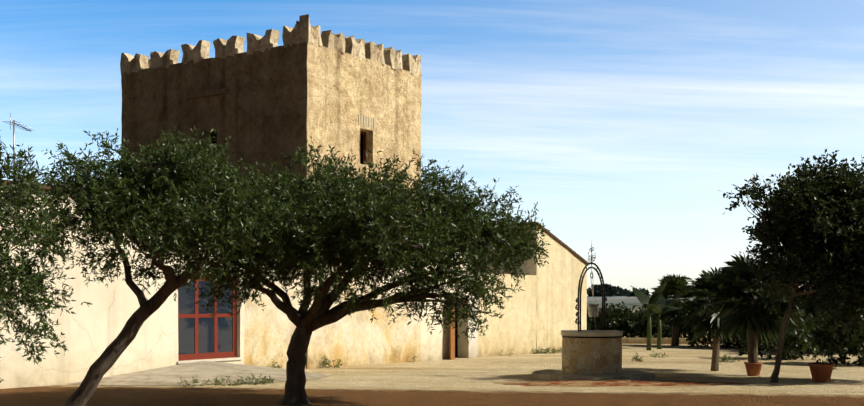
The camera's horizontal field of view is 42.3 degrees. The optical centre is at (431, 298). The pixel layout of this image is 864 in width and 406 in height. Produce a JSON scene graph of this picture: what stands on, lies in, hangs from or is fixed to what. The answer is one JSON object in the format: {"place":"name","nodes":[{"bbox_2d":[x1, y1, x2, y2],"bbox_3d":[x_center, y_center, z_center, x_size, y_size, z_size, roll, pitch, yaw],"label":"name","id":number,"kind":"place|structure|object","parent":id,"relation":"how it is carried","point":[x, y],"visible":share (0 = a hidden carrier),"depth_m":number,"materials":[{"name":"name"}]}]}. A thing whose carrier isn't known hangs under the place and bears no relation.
{"place":"outdoors","nodes":[
{"label":"outdoors","id":0,"kind":"place"},
{"bbox_2d":[0,332,863,405],"bbox_3d":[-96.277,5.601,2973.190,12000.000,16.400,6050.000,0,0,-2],"label":"terrain","id":1,"kind":"structure","parent":0,"point":[468,381],"depth_m":24.93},
{"bbox_2d":[0,130,92,382],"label":"tree","id":2,"kind":"object","parent":1,"relation":"on","point":[17,197],"visible":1,"depth_m":16.46,"materials":[{"name":"green plant"}]},
{"bbox_2d":[0,179,305,388],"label":"building wall","id":3,"kind":"structure","parent":1,"relation":"on","point":[92,332],"depth_m":26.66,"materials":[{"name":"beige paint"}]},
{"bbox_2d":[2,113,34,179],"bbox_3d":[-9.419,-3.349,25.630,0.400,1.560,1.456,0,0,-2],"label":"tv aerial","id":4,"kind":"object","parent":3,"relation":"on","point":[14,124],"visible":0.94,"depth_m":25.15,"materials":[{"name":"silver metal"}]},
{"bbox_2d":[177,275,242,363],"bbox_3d":[-5.938,0.526,29.553,0.310,2.270,2.350,0,0,34],"label":"window","id":5,"kind":"structure","parent":3,"relation":"attached to","point":[202,334],"depth_m":29.50,"materials":[{"name":"wood"}]},
{"bbox_2d":[32,116,303,405],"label":"tree","id":6,"kind":"object","parent":1,"relation":"on","point":[135,207],"visible":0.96,"depth_m":18.02,"materials":[{"name":"green plant"}]},
{"bbox_2d":[70,361,326,385],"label":"concrete ramp","id":7,"kind":"structure","parent":1,"relation":"on","point":[189,372],"depth_m":27.15,"materials":[{"name":"beige concrete"}]},
{"bbox_2d":[120,14,421,368],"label":"tower","id":8,"kind":"structure","parent":1,"relation":"on","point":[265,99],"depth_m":34.68,"materials":[{"name":"stone"}]},
{"bbox_2d":[140,135,550,404],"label":"tree","id":9,"kind":"object","parent":1,"relation":"on","point":[358,225],"visible":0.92,"depth_m":19.85,"materials":[{"name":"green plant"}]},
{"bbox_2d":[421,249,536,360],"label":"gatehouse wall","id":10,"kind":"structure","parent":1,"relation":"on","point":[514,331],"depth_m":41.58,"materials":[{"name":"beige paint"}]},
{"bbox_2d":[177,347,839,386],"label":"weeds","id":11,"kind":"object","parent":1,"relation":"on","point":[263,381],"visible":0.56,"depth_m":32.96,"materials":[{"name":"green plant"}]},
{"bbox_2d":[468,222,588,353],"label":"building wall","id":12,"kind":"structure","parent":1,"relation":"on","point":[558,276],"depth_m":45.58,"materials":[{"name":"yellow paint"}]},
{"bbox_2d":[532,330,654,380],"bbox_3d":[4.171,1.491,28.845,3.137,1.320,3.214,0,0,-2],"label":"well","id":13,"kind":"object","parent":1,"relation":"on","point":[591,354],"visible":0.98,"depth_m":28.22,"materials":[{"name":"beige stone"}]},
{"bbox_2d":[620,280,682,349],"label":"banana plant","id":14,"kind":"object","parent":1,"relation":"on","point":[648,304],"visible":1,"depth_m":48.01,"materials":[{"name":"green plant"}]},
{"bbox_2d":[634,294,689,348],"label":"banana plant","id":15,"kind":"object","parent":1,"relation":"on","point":[663,310],"visible":0.56,"depth_m":49.57,"materials":[{"name":"green plant"}]},
{"bbox_2d":[650,273,693,345],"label":"fan palm","id":16,"kind":"object","parent":1,"relation":"on","point":[676,288],"visible":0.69,"depth_m":53.67,"materials":[{"name":"green plant"}]},
{"bbox_2d":[622,338,739,343],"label":"garden kerb","id":17,"kind":"structure","parent":1,"relation":"on","point":[644,341],"depth_m":56.83,"materials":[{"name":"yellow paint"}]},
{"bbox_2d":[675,267,759,370],"bbox_3d":[8.311,0.636,32.374,2.678,3.135,2.312,0,0,-2],"label":"fan palm","id":18,"kind":"object","parent":1,"relation":"on","point":[703,325],"visible":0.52,"depth_m":32.02,"materials":[{"name":"green plant"}]},
{"bbox_2d":[587,285,863,366],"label":"hedge shrubs","id":19,"kind":"object","parent":1,"relation":"on","point":[804,333],"visible":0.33,"depth_m":44.15,"materials":[{"name":"green plant"}]},
{"bbox_2d":[744,362,762,375],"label":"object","id":20,"kind":"object","parent":1,"relation":"on","point":[753,369],"visible":0.92,"depth_m":29.88,"materials":[{"name":"ceramic"}]},
{"bbox_2d":[701,251,803,362],"bbox_3d":[8.590,0.230,30.002,2.937,3.305,2.573,0,0,-2],"label":"potted fan palm","id":21,"kind":"object","parent":20,"relation":"in","point":[753,317],"visible":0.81,"depth_m":29.56,"materials":[{"name":"green plant"}]},
{"bbox_2d":[718,149,863,382],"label":"tree","id":22,"kind":"object","parent":1,"relation":"on","point":[814,216],"visible":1,"depth_m":26.68,"materials":[{"name":"green plant"}]},
{"bbox_2d":[808,363,834,381],"bbox_3d":[9.638,1.837,27.676,0.626,0.450,0.626,0,0,-2],"label":"pot","id":23,"kind":"object","parent":1,"relation":"on","point":[820,372],"visible":1,"depth_m":27.48,"materials":[{"name":"orange ceramic"}]},
{"bbox_2d":[806,342,834,363],"bbox_3d":[9.611,1.344,27.676,0.733,0.573,0.764,0,0,-2],"label":"potted plant","id":24,"kind":"object","parent":23,"relation":"in","point":[816,354],"visible":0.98,"depth_m":27.62,"materials":[{"name":"green plant"}]},
{"bbox_2d":[0,0,863,295],"label":"sky","id":25,"kind":"structure","parent":0,"point":[625,122],"materials":[{"name":"blue"}]},
{"bbox_2d":[575,245,607,330],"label":"well arch","id":26,"kind":"structure","parent":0,"point":[604,304],"depth_m":28.90,"materials":[{"name":"black metal"}]},
{"bbox_2d":[587,296,598,316],"bbox_3d":[4.181,0.210,28.971,0.324,0.544,0.324,0,0,-2],"label":"bucket","id":27,"kind":"object","parent":26,"relation":"hanging from","point":[593,309],"visible":1,"depth_m":28.86,"materials":[{"name":"grey metal"}]},
{"bbox_2d":[501,379,749,386],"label":"red earth ground","id":28,"kind":"structure","parent":0,"point":[612,382],"depth_m":26.39,"materials":[{"name":"brown soil"}]},
{"bbox_2d":[587,295,707,310],"bbox_3d":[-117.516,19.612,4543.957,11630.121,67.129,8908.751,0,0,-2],"label":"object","id":29,"kind":"structure","parent":0,"point":[615,300],"depth_m":1205.73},
{"bbox_2d":[587,283,650,296],"bbox_3d":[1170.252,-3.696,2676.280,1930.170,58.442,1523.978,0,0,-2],"label":"distant trees","id":30,"kind":"object","parent":29,"relation":"on","point":[611,291],"visible":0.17,"depth_m":2072.63,"materials":[{"name":"green plant"}]}
]}

